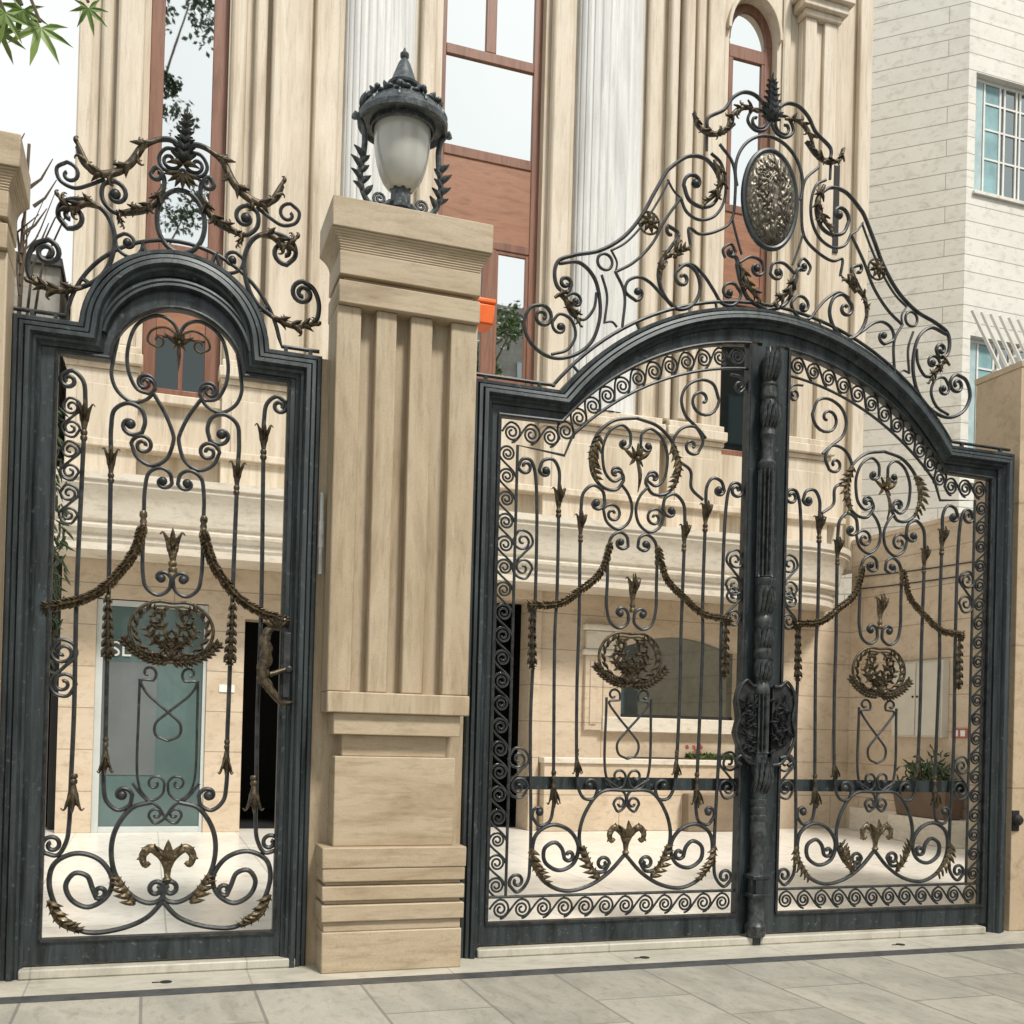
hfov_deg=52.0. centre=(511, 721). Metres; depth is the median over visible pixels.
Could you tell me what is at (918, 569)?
cable
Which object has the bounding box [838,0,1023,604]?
neighbour building
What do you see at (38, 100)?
sky
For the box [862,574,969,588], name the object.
cable
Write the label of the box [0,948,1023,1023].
pavement
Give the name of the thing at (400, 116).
post lantern
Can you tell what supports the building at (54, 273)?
on the courtyard
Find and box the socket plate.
[951,728,967,737]
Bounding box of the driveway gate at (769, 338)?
[459,72,1014,958]
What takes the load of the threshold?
on the ground
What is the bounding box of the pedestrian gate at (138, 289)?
[0,105,324,981]
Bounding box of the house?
[47,0,873,832]
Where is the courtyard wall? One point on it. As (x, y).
(906, 646)
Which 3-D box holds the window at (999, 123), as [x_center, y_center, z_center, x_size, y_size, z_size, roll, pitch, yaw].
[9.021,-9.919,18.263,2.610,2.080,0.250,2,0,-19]
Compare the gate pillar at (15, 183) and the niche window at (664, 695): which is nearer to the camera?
the gate pillar at (15, 183)
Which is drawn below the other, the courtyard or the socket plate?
the courtyard
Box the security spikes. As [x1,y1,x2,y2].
[14,133,78,315]
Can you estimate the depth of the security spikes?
4.93 m
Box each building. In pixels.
[14,251,70,825]
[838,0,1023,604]
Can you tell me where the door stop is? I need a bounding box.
[1011,810,1023,830]
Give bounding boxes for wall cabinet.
[891,660,949,737]
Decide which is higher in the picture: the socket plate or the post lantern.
the post lantern
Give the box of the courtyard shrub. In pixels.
[50,407,75,673]
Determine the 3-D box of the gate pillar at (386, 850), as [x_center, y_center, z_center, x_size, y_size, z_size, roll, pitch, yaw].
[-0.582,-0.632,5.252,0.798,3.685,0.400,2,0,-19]
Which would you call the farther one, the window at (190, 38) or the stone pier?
the window at (190, 38)
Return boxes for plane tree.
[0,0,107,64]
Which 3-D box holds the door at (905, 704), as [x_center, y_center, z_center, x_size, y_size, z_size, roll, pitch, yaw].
[4.726,-0.262,12.691,0.035,0.860,0.400,2,0,-19]
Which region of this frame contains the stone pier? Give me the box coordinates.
[964,361,1023,930]
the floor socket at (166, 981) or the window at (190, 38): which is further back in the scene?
the window at (190, 38)
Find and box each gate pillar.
[0,130,30,701]
[305,195,492,973]
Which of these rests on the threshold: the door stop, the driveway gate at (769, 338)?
the driveway gate at (769, 338)
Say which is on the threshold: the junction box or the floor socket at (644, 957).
the floor socket at (644, 957)
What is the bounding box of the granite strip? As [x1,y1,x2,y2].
[0,943,1023,1003]
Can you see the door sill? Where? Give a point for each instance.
(72, 970)
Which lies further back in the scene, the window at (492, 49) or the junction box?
the window at (492, 49)
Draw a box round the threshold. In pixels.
[0,924,1023,996]
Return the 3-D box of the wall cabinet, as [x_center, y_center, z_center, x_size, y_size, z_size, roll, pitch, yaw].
[4.841,-0.260,12.509,0.135,0.900,0.860,2,0,-19]
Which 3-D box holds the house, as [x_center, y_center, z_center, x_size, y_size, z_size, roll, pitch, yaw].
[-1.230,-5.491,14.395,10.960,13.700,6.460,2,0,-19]
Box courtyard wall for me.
[846,510,972,834]
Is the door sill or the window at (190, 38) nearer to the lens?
the door sill
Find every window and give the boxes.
[138,0,229,410]
[438,0,542,385]
[620,637,732,719]
[719,4,771,456]
[965,339,1023,483]
[972,78,1023,205]
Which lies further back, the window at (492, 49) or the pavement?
the window at (492, 49)
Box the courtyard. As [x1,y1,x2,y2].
[42,825,964,937]
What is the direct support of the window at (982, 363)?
in the neighbour building at (946, 201)
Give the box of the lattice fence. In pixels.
[970,309,1023,372]
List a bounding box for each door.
[90,599,208,832]
[891,663,915,734]
[915,662,940,735]
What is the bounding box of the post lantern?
[351,48,451,213]
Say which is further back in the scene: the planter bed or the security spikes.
the planter bed
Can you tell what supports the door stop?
attached to the stone pier
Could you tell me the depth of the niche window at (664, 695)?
13.22 m
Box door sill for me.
[18,924,985,979]
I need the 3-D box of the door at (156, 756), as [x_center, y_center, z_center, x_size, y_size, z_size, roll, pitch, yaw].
[-3.811,-0.042,11.071,1.110,2.420,0.070,2,0,-19]
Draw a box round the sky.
[0,0,79,295]
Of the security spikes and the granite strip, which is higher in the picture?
the security spikes
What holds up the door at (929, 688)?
in the wall cabinet
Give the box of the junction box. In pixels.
[477,297,495,332]
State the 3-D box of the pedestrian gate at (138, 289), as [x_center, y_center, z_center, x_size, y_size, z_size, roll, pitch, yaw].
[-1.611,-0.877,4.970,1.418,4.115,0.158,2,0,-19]
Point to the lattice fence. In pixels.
(1017, 355)
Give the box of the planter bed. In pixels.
[538,744,733,831]
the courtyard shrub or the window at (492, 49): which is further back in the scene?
the window at (492, 49)
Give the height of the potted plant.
1.142 m
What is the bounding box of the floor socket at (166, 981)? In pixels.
[152,980,171,982]
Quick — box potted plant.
[888,744,965,847]
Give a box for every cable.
[855,561,971,577]
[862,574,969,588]
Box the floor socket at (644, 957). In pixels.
[634,956,649,958]
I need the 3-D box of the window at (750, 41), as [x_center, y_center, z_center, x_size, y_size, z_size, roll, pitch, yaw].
[2.986,-6.339,13.622,0.710,5.910,0.080,2,0,-19]

